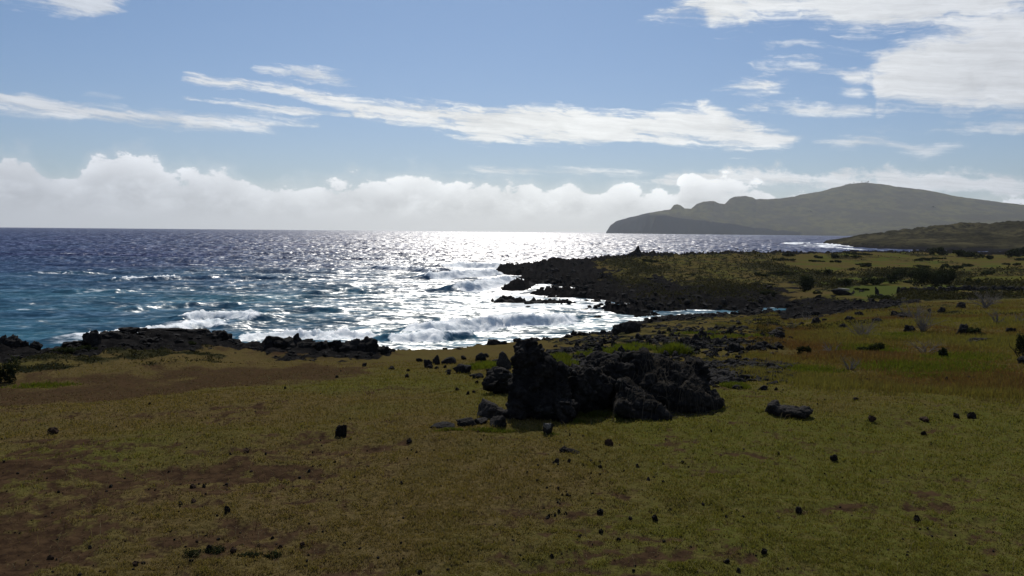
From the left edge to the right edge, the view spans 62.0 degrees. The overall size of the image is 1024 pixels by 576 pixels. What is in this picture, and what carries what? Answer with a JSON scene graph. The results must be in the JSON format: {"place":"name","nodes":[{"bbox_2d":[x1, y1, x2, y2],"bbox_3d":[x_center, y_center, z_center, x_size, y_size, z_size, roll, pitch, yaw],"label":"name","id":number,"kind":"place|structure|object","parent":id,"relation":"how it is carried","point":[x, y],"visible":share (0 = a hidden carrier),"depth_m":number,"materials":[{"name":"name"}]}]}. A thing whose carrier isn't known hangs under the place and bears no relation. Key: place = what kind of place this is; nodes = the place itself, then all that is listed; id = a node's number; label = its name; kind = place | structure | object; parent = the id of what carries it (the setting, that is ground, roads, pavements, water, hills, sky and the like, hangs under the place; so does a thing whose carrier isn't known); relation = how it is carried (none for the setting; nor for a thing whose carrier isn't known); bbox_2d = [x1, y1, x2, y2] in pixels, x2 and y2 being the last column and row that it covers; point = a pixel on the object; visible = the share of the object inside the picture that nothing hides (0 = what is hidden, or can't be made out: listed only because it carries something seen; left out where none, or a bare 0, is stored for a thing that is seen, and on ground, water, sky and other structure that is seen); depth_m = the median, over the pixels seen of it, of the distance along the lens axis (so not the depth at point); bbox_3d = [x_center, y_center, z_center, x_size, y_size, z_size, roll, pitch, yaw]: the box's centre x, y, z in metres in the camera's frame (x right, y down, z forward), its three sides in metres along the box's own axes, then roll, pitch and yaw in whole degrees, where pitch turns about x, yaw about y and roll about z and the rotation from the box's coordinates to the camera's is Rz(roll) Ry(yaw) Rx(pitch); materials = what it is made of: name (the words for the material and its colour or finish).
{"place":"outdoors","nodes":[
{"label":"outdoors","id":0,"kind":"place"},
{"bbox_2d":[0,227,1000,349],"bbox_3d":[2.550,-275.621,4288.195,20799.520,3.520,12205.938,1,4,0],"label":"sea","id":1,"kind":"structure","parent":0,"point":[413,290],"depth_m":187.56,"materials":[{"name":"liquid"}]},
{"bbox_2d":[494,298,507,302],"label":"shoal rock","id":2,"kind":"object","parent":1,"relation":"in","point":[501,300],"visible":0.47,"depth_m":141.54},
{"bbox_2d":[0,249,1023,575],"bbox_3d":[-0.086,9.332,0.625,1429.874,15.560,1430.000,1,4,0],"label":"ground","id":3,"kind":"structure","parent":0,"point":[26,543],"depth_m":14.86,"materials":[{"name":"plant"}]},
{"bbox_2d":[0,354,21,382],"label":"bush","id":4,"kind":"object","parent":3,"relation":"on","point":[10,372],"visible":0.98,"depth_m":31.95,"materials":[{"name":"green plant"}]},
{"bbox_2d":[3,334,21,345],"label":"shore rock","id":5,"kind":"object","parent":3,"relation":"on","point":[14,340],"visible":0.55,"depth_m":38.53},
{"bbox_2d":[29,341,42,349],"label":"shore rock","id":6,"kind":"object","parent":3,"relation":"on","point":[36,345],"visible":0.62,"depth_m":38.76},
{"bbox_2d":[47,427,58,433],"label":"stone","id":7,"kind":"object","parent":3,"relation":"on","point":[53,430],"visible":0.9,"depth_m":17.05,"materials":[{"name":"stone"}]},
{"bbox_2d":[51,342,85,352],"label":"bush","id":8,"kind":"object","parent":3,"relation":"on","point":[66,349],"visible":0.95,"depth_m":38.13,"materials":[{"name":"green plant"}]},
{"bbox_2d":[61,340,84,346],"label":"shore rock","id":9,"kind":"object","parent":3,"relation":"on","point":[72,343],"visible":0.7,"depth_m":39.77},
{"bbox_2d":[82,329,101,345],"bbox_3d":[-19.863,2.383,40.321,0.851,0.766,0.654,-13,7,-44],"label":"shore rock","id":10,"kind":"object","parent":3,"relation":"on","point":[92,337],"visible":0.88,"depth_m":40.14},
{"bbox_2d":[100,330,122,338],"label":"shore rock","id":11,"kind":"object","parent":3,"relation":"on","point":[116,334],"visible":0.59,"depth_m":41.55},
{"bbox_2d":[0,343,246,372],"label":"undergrowth","id":12,"kind":"object","parent":3,"relation":"on","point":[158,351],"visible":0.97,"depth_m":37.45,"materials":[{"name":"plant"}]},
{"bbox_2d":[118,327,149,333],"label":"shore rock","id":13,"kind":"object","parent":3,"relation":"on","point":[129,329],"visible":0.73,"depth_m":43.53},
{"bbox_2d":[153,328,185,330],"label":"shore rock","id":14,"kind":"object","parent":3,"relation":"on","point":[171,329],"visible":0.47,"depth_m":45.77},
{"bbox_2d":[2,328,391,360],"bbox_3d":[-15.794,5.654,43.729,21.233,7.114,12.130,-1,4,-17],"label":"rubble","id":15,"kind":"object","parent":3,"relation":"on","point":[142,339],"visible":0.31,"depth_m":41.59,"materials":[{"name":"stone"}]},
{"bbox_2d":[186,328,210,333],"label":"shore rock","id":16,"kind":"object","parent":3,"relation":"on","point":[199,330],"visible":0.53,"depth_m":46.01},
{"bbox_2d":[182,544,225,557],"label":"weed","id":17,"kind":"object","parent":3,"relation":"on","point":[213,550],"visible":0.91,"depth_m":10.40,"materials":[{"name":"green plant"}]},
{"bbox_2d":[206,330,231,340],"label":"shore rock","id":18,"kind":"object","parent":3,"relation":"on","point":[223,335],"visible":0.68,"depth_m":44.79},
{"bbox_2d":[237,551,262,557],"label":"weed","id":19,"kind":"object","parent":3,"relation":"on","point":[256,554],"visible":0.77,"depth_m":10.28,"materials":[{"name":"green plant"}]},
{"bbox_2d":[259,550,281,558],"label":"weed","id":20,"kind":"object","parent":3,"relation":"on","point":[277,554],"visible":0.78,"depth_m":10.32,"materials":[{"name":"green plant"}]},
{"bbox_2d":[263,336,282,348],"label":"shore rock","id":21,"kind":"object","parent":3,"relation":"on","point":[268,342],"visible":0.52,"depth_m":42.06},
{"bbox_2d":[273,336,298,347],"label":"shore rock","id":22,"kind":"object","parent":3,"relation":"on","point":[289,342],"visible":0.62,"depth_m":41.88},
{"bbox_2d":[292,333,301,341],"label":"shore rock","id":23,"kind":"object","parent":3,"relation":"on","point":[296,337],"visible":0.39,"depth_m":42.59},
{"bbox_2d":[296,342,312,348],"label":"shore rock","id":24,"kind":"object","parent":3,"relation":"on","point":[301,345],"visible":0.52,"depth_m":42.09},
{"bbox_2d":[312,341,327,349],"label":"shore rock","id":25,"kind":"object","parent":3,"relation":"on","point":[319,345],"visible":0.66,"depth_m":42.17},
{"bbox_2d":[327,340,342,350],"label":"shore rock","id":26,"kind":"object","parent":3,"relation":"on","point":[335,345],"visible":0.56,"depth_m":42.56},
{"bbox_2d":[335,425,346,436],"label":"stone","id":27,"kind":"object","parent":3,"relation":"on","point":[340,430],"visible":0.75,"depth_m":16.60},
{"bbox_2d":[339,338,369,351],"bbox_3d":[-7.814,2.923,42.526,1.514,0.913,1.240,8,10,-2],"label":"shore rock","id":28,"kind":"object","parent":3,"relation":"on","point":[349,345],"visible":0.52,"depth_m":42.19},
{"bbox_2d":[357,336,378,352],"bbox_3d":[-7.231,2.972,42.523,1.175,1.099,0.901,5,6,-17],"label":"shore rock","id":29,"kind":"object","parent":3,"relation":"on","point":[372,343],"visible":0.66,"depth_m":42.42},
{"bbox_2d":[424,359,432,367],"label":"boulder","id":30,"kind":"object","parent":3,"relation":"on","point":[427,362],"visible":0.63,"depth_m":34.36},
{"bbox_2d":[432,355,439,364],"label":"boulder","id":31,"kind":"object","parent":3,"relation":"on","point":[436,360],"visible":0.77,"depth_m":35.60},
{"bbox_2d":[430,421,454,428],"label":"flat rock","id":32,"kind":"object","parent":3,"relation":"on","point":[443,424],"visible":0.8,"depth_m":17.32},
{"bbox_2d":[441,357,455,364],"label":"boulder","id":33,"kind":"object","parent":3,"relation":"on","point":[450,360],"visible":0.75,"depth_m":36.49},
{"bbox_2d":[453,364,470,373],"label":"boulder","id":34,"kind":"object","parent":3,"relation":"on","point":[463,368],"visible":0.79,"depth_m":29.57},
{"bbox_2d":[456,417,475,426],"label":"flat rock","id":35,"kind":"object","parent":3,"relation":"on","point":[465,422],"visible":0.78,"depth_m":17.40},
{"bbox_2d":[452,360,496,370],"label":"grass tuft","id":36,"kind":"object","parent":3,"relation":"on","point":[482,364],"visible":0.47,"depth_m":31.12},
{"bbox_2d":[472,373,483,377],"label":"boulder","id":37,"kind":"object","parent":3,"relation":"on","point":[477,375],"visible":0.91,"depth_m":27.84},
{"bbox_2d":[475,352,485,361],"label":"boulder","id":38,"kind":"object","parent":3,"relation":"on","point":[481,356],"visible":0.73,"depth_m":37.83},
{"bbox_2d":[474,417,487,424],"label":"flat rock","id":39,"kind":"object","parent":3,"relation":"on","point":[480,421],"visible":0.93,"depth_m":17.60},
{"bbox_2d":[477,398,504,417],"bbox_3d":[-0.488,2.640,18.565,0.726,0.462,0.593,-8,4,-14],"label":"boulder","id":40,"kind":"object","parent":3,"relation":"on","point":[487,408],"visible":0.66,"depth_m":18.41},
{"bbox_2d":[485,339,500,344],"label":"shore rock","id":41,"kind":"object","parent":3,"relation":"on","point":[493,342],"visible":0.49,"depth_m":57.85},
{"bbox_2d":[481,366,512,393],"bbox_3d":[-0.363,2.490,22.623,0.899,0.791,1.148,0,4,-1],"label":"boulder","id":42,"kind":"object","parent":3,"relation":"on","point":[495,379],"visible":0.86,"depth_m":22.26,"materials":[{"name":"stone"}]},
{"bbox_2d":[490,415,506,426],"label":"boulder","id":43,"kind":"object","parent":3,"relation":"on","point":[497,421],"visible":0.95,"depth_m":17.36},
{"bbox_2d":[496,351,511,368],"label":"boulder","id":44,"kind":"object","parent":3,"relation":"on","point":[503,361],"visible":0.81,"depth_m":30.53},
{"bbox_2d":[0,367,1019,575],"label":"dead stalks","id":45,"kind":"object","parent":3,"relation":"on","point":[480,496],"visible":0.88,"depth_m":12.43,"materials":[{"name":"plant"}]},
{"bbox_2d":[1,329,1019,434],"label":"green grass","id":46,"kind":"structure","parent":3,"relation":"on","point":[565,358],"depth_m":30.90,"materials":[{"name":"plant"}]},
{"bbox_2d":[2,386,1021,575],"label":"pebbles","id":47,"kind":"object","parent":3,"relation":"on","point":[377,557],"visible":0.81,"depth_m":12.08,"materials":[{"name":"stone"}]},
{"bbox_2d":[502,337,580,420],"bbox_3d":[0.641,2.052,18.519,1.704,1.964,1.341,1,4,2],"label":"rock stack","id":48,"kind":"object","parent":3,"relation":"on","point":[537,387],"visible":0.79,"depth_m":18.26,"materials":[{"name":"stone"}]},
{"bbox_2d":[543,423,553,433],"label":"boulder","id":49,"kind":"object","parent":3,"relation":"on","point":[547,428],"visible":0.95,"depth_m":16.74,"materials":[{"name":"stone"}]},
{"bbox_2d":[559,446,568,452],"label":"stone","id":50,"kind":"object","parent":3,"relation":"on","point":[563,449],"visible":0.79,"depth_m":15.43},
{"bbox_2d":[553,400,575,423],"bbox_3d":[1.131,2.635,18.087,0.465,0.528,0.455,-2,4,-29],"label":"boulder","id":51,"kind":"object","parent":3,"relation":"on","point":[565,412],"visible":0.95,"depth_m":17.93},
{"bbox_2d":[593,343,602,350],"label":"boulder","id":52,"kind":"object","parent":3,"relation":"on","point":[597,347],"visible":0.38,"depth_m":41.05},
{"bbox_2d":[605,439,613,445],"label":"stone","id":53,"kind":"object","parent":3,"relation":"on","point":[608,442],"visible":0.93,"depth_m":15.83,"materials":[{"name":"stone"}]},
{"bbox_2d":[612,323,623,334],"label":"shore rock","id":54,"kind":"object","parent":3,"relation":"on","point":[617,329],"visible":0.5,"depth_m":66.85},
{"bbox_2d":[605,343,650,351],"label":"grass tuft","id":55,"kind":"object","parent":3,"relation":"on","point":[626,347],"visible":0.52,"depth_m":41.47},
{"bbox_2d":[622,320,641,333],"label":"shore rock","id":56,"kind":"object","parent":3,"relation":"on","point":[629,326],"visible":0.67,"depth_m":65.44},
{"bbox_2d":[627,246,644,256],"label":"cairn","id":57,"kind":"object","parent":3,"relation":"on","point":[637,252],"visible":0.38,"depth_m":271.70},
{"bbox_2d":[611,377,671,420],"bbox_3d":[2.823,2.503,18.732,1.262,1.002,1.391,1,4,2],"label":"rock mound","id":58,"kind":"object","parent":3,"relation":"on","point":[623,409],"visible":0.69,"depth_m":18.23,"materials":[{"name":"stone"}]},
{"bbox_2d":[567,348,724,415],"bbox_3d":[2.776,2.382,19.892,4.080,1.810,2.332,0,4,-8],"label":"rock slab","id":59,"kind":"object","parent":3,"relation":"on","point":[591,391],"visible":0.6,"depth_m":19.29,"materials":[{"name":"stone"}]},
{"bbox_2d":[570,358,613,416],"bbox_3d":[1.716,2.187,19.419,1.327,1.138,1.924,1,4,0],"label":"dead vine","id":60,"kind":"object","parent":59,"relation":"on","point":[596,369],"visible":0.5,"depth_m":19.29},
{"bbox_2d":[601,373,678,421],"bbox_3d":[2.796,2.363,18.752,1.875,0.929,1.695,1,4,0],"label":"dead vine","id":61,"kind":"object","parent":59,"relation":"on","point":[641,397],"visible":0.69,"depth_m":18.52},
{"bbox_2d":[632,347,708,397],"bbox_3d":[3.694,1.939,19.961,1.906,0.960,1.825,2,4,17],"label":"dead vine","id":62,"kind":"object","parent":59,"relation":"on","point":[659,367],"visible":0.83,"depth_m":19.75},
{"bbox_2d":[541,314,798,389],"bbox_3d":[10.933,2.893,62.559,19.222,5.603,78.415,2,4,19],"label":"rubble","id":63,"kind":"object","parent":3,"relation":"on","point":[720,374],"visible":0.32,"depth_m":40.97,"materials":[{"name":"stone"}]},
{"bbox_2d":[650,341,700,354],"bbox_3d":[7.381,2.756,38.833,2.547,0.784,1.909,1,4,0],"label":"grass tuft","id":64,"kind":"object","parent":3,"relation":"on","point":[670,348],"visible":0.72,"depth_m":38.48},
{"bbox_2d":[656,368,730,417],"bbox_3d":[4.046,2.351,19.078,1.860,0.927,1.325,1,4,0],"label":"dead vine","id":65,"kind":"object","parent":3,"relation":"on","point":[699,412],"visible":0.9,"depth_m":19.09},
{"bbox_2d":[692,334,701,341],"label":"boulder","id":66,"kind":"object","parent":3,"relation":"on","point":[695,337],"visible":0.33,"depth_m":45.79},
{"bbox_2d":[698,330,706,336],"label":"boulder","id":67,"kind":"object","parent":3,"relation":"on","point":[702,333],"visible":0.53,"depth_m":52.67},
{"bbox_2d":[501,269,919,324],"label":"rubble","id":68,"kind":"object","parent":3,"relation":"on","point":[754,311],"visible":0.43,"depth_m":126.16,"materials":[{"name":"stone"}]},
{"bbox_2d":[727,342,740,351],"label":"boulder","id":69,"kind":"object","parent":3,"relation":"on","point":[734,347],"visible":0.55,"depth_m":39.57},
{"bbox_2d":[760,290,775,296],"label":"bush","id":70,"kind":"object","parent":3,"relation":"on","point":[767,292],"visible":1,"depth_m":146.86,"materials":[{"name":"green plant"}]},
{"bbox_2d":[768,329,784,337],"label":"rock","id":71,"kind":"object","parent":3,"relation":"on","point":[779,333],"visible":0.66,"depth_m":51.80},
{"bbox_2d":[772,258,795,260],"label":"bush","id":72,"kind":"object","parent":3,"relation":"on","point":[784,259],"visible":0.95,"depth_m":262.16,"materials":[{"name":"green plant"}]},
{"bbox_2d":[765,400,812,418],"bbox_3d":[6.099,2.718,18.801,1.041,0.444,0.655,2,4,18],"label":"rock slab","id":73,"kind":"object","parent":3,"relation":"on","point":[775,407],"visible":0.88,"depth_m":18.62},
{"bbox_2d":[576,248,1023,310],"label":"undergrowth","id":74,"kind":"object","parent":3,"relation":"on","point":[920,294],"visible":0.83,"depth_m":174.28,"materials":[{"name":"plant"}]},
{"bbox_2d":[796,345,811,353],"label":"bush","id":75,"kind":"object","parent":3,"relation":"on","point":[803,349],"visible":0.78,"depth_m":38.43,"materials":[{"name":"green plant"}]},
{"bbox_2d":[796,274,814,291],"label":"bush","id":76,"kind":"object","parent":3,"relation":"on","point":[808,282],"visible":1,"depth_m":156.62,"materials":[{"name":"green plant"}]},
{"bbox_2d":[811,317,820,323],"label":"rock","id":77,"kind":"object","parent":3,"relation":"on","point":[816,320],"visible":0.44,"depth_m":74.94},
{"bbox_2d":[815,269,833,274],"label":"bush","id":78,"kind":"object","parent":3,"relation":"on","point":[828,271],"visible":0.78,"depth_m":202.95,"materials":[{"name":"green plant"}]},
{"bbox_2d":[831,289,851,294],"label":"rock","id":79,"kind":"object","parent":3,"relation":"on","point":[839,292],"visible":0.88,"depth_m":145.66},
{"bbox_2d":[835,278,851,285],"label":"bush","id":80,"kind":"object","parent":3,"relation":"on","point":[846,282],"visible":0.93,"depth_m":163.80,"materials":[{"name":"green plant"}]},
{"bbox_2d":[840,356,860,369],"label":"dry shrub","id":81,"kind":"object","parent":3,"relation":"on","point":[847,367],"visible":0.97,"depth_m":30.14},
{"bbox_2d":[841,317,883,335],"bbox_3d":[20.780,2.262,50.029,2.754,1.925,2.494,0,4,-11],"label":"dry shrub","id":82,"kind":"object","parent":3,"relation":"on","point":[862,330],"visible":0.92,"depth_m":50.22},
{"bbox_2d":[707,299,1023,403],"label":"tall grass","id":83,"kind":"structure","parent":3,"relation":"on","point":[1011,386],"depth_m":38.52,"materials":[{"name":"plant"}]},
{"bbox_2d":[857,342,885,351],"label":"bush","id":84,"kind":"object","parent":3,"relation":"on","point":[880,345],"visible":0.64,"depth_m":39.18,"materials":[{"name":"green plant"}]},
{"bbox_2d":[859,276,889,284],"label":"bush","id":85,"kind":"object","parent":3,"relation":"on","point":[873,281],"visible":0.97,"depth_m":167.49,"materials":[{"name":"green plant"}]},
{"bbox_2d":[867,294,894,298],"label":"bush","id":86,"kind":"object","parent":3,"relation":"on","point":[873,296],"visible":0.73,"depth_m":132.28,"materials":[{"name":"green plant"}]},
{"bbox_2d":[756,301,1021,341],"bbox_3d":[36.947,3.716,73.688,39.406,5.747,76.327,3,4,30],"label":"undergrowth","id":87,"kind":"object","parent":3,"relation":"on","point":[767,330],"visible":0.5,"depth_m":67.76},
{"bbox_2d":[886,271,897,282],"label":"bush","id":88,"kind":"object","parent":3,"relation":"on","point":[893,277],"visible":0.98,"depth_m":168.94,"materials":[{"name":"green plant"}]},
{"bbox_2d":[889,295,927,317],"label":"dry shrub","id":89,"kind":"object","parent":3,"relation":"on","point":[908,311],"visible":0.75,"depth_m":73.28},
{"bbox_2d":[903,325,916,331],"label":"rock","id":90,"kind":"object","parent":3,"relation":"on","point":[908,328],"visible":0.59,"depth_m":52.51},
{"bbox_2d":[895,267,926,280],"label":"bush","id":91,"kind":"object","parent":3,"relation":"on","point":[903,273],"visible":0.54,"depth_m":175.27,"materials":[{"name":"green plant"}]},
{"bbox_2d":[902,334,951,352],"bbox_3d":[18.736,2.645,38.732,2.229,1.427,1.579,1,4,12],"label":"dry shrub","id":92,"kind":"object","parent":3,"relation":"on","point":[924,350],"visible":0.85,"depth_m":38.35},
{"bbox_2d":[903,302,957,331],"bbox_3d":[24.934,1.551,51.000,3.446,2.457,3.303,-1,4,-26],"label":"dry shrub","id":93,"kind":"object","parent":3,"relation":"on","point":[921,327],"visible":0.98,"depth_m":51.36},
{"bbox_2d":[910,265,951,287],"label":"bush","id":94,"kind":"object","parent":3,"relation":"on","point":[937,278],"visible":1,"depth_m":147.85,"materials":[{"name":"green plant"}]},
{"bbox_2d":[927,246,948,254],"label":"bush","id":95,"kind":"object","parent":3,"relation":"on","point":[939,250],"visible":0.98,"depth_m":311.95,"materials":[{"name":"green plant"}]},
{"bbox_2d":[937,347,947,356],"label":"bush","id":96,"kind":"object","parent":3,"relation":"on","point":[943,351],"visible":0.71,"depth_m":34.65,"materials":[{"name":"green plant"}]},
{"bbox_2d":[945,268,957,284],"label":"bush","id":97,"kind":"object","parent":3,"relation":"on","point":[953,273],"visible":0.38,"depth_m":155.83,"materials":[{"name":"green plant"}]},
{"bbox_2d":[952,249,968,255],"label":"bush","id":98,"kind":"object","parent":3,"relation":"on","point":[961,252],"visible":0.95,"depth_m":298.56,"materials":[{"name":"green plant"}]},
{"bbox_2d":[956,302,965,307],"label":"rock","id":99,"kind":"object","parent":3,"relation":"on","point":[961,304],"visible":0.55,"depth_m":87.01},
{"bbox_2d":[900,285,1023,291],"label":"stone wall","id":100,"kind":"structure","parent":3,"relation":"on","point":[964,287],"depth_m":138.91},
{"bbox_2d":[956,324,968,334],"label":"rock","id":101,"kind":"object","parent":3,"relation":"on","point":[963,328],"visible":0.45,"depth_m":48.90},
{"bbox_2d":[967,412,976,418],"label":"stone","id":102,"kind":"object","parent":3,"relation":"on","point":[971,415],"visible":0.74,"depth_m":19.19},
{"bbox_2d":[963,252,985,257],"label":"bush","id":103,"kind":"object","parent":3,"relation":"on","point":[971,254],"visible":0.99,"depth_m":284.96,"materials":[{"name":"green plant"}]},
{"bbox_2d":[966,327,984,334],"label":"bush","id":104,"kind":"object","parent":3,"relation":"on","point":[974,330],"visible":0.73,"depth_m":48.29,"materials":[{"name":"green plant"}]},
{"bbox_2d":[968,337,990,341],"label":"rock","id":105,"kind":"object","parent":3,"relation":"on","point":[974,338],"visible":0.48,"depth_m":43.52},
{"bbox_2d":[965,285,1009,307],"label":"dry shrub","id":106,"kind":"object","parent":3,"relation":"on","point":[987,301],"visible":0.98,"depth_m":85.18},
{"bbox_2d":[981,270,997,274],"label":"bush","id":107,"kind":"object","parent":3,"relation":"on","point":[988,272],"visible":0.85,"depth_m":191.40,"materials":[{"name":"green plant"}]},
{"bbox_2d":[987,306,1006,321],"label":"dry shrub","id":108,"kind":"object","parent":3,"relation":"on","point":[993,318],"visible":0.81,"depth_m":58.04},
{"bbox_2d":[1004,248,1020,257],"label":"bush","id":109,"kind":"object","parent":3,"relation":"on","point":[1012,252],"visible":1,"depth_m":285.34,"materials":[{"name":"green plant"}]},
{"bbox_2d":[1008,331,1023,357],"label":"bush","id":110,"kind":"object","parent":3,"relation":"on","point":[1020,346],"visible":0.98,"depth_m":33.13,"materials":[{"name":"green plant"}]},
{"bbox_2d":[0,0,1023,232],"label":"sky","id":111,"kind":"structure","parent":0,"point":[573,116],"materials":[{"name":"blue"}]},
{"bbox_2d":[606,183,1023,235],"bbox_3d":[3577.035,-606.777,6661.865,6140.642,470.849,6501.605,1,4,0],"label":"headland","id":112,"kind":"structure","parent":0,"point":[855,209],"depth_m":6380.99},
{"bbox_2d":[823,221,1023,250],"bbox_3d":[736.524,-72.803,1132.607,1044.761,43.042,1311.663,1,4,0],"label":"hill","id":113,"kind":"structure","parent":0,"point":[997,236],"depth_m":780.25,"materials":[{"name":"plant"}]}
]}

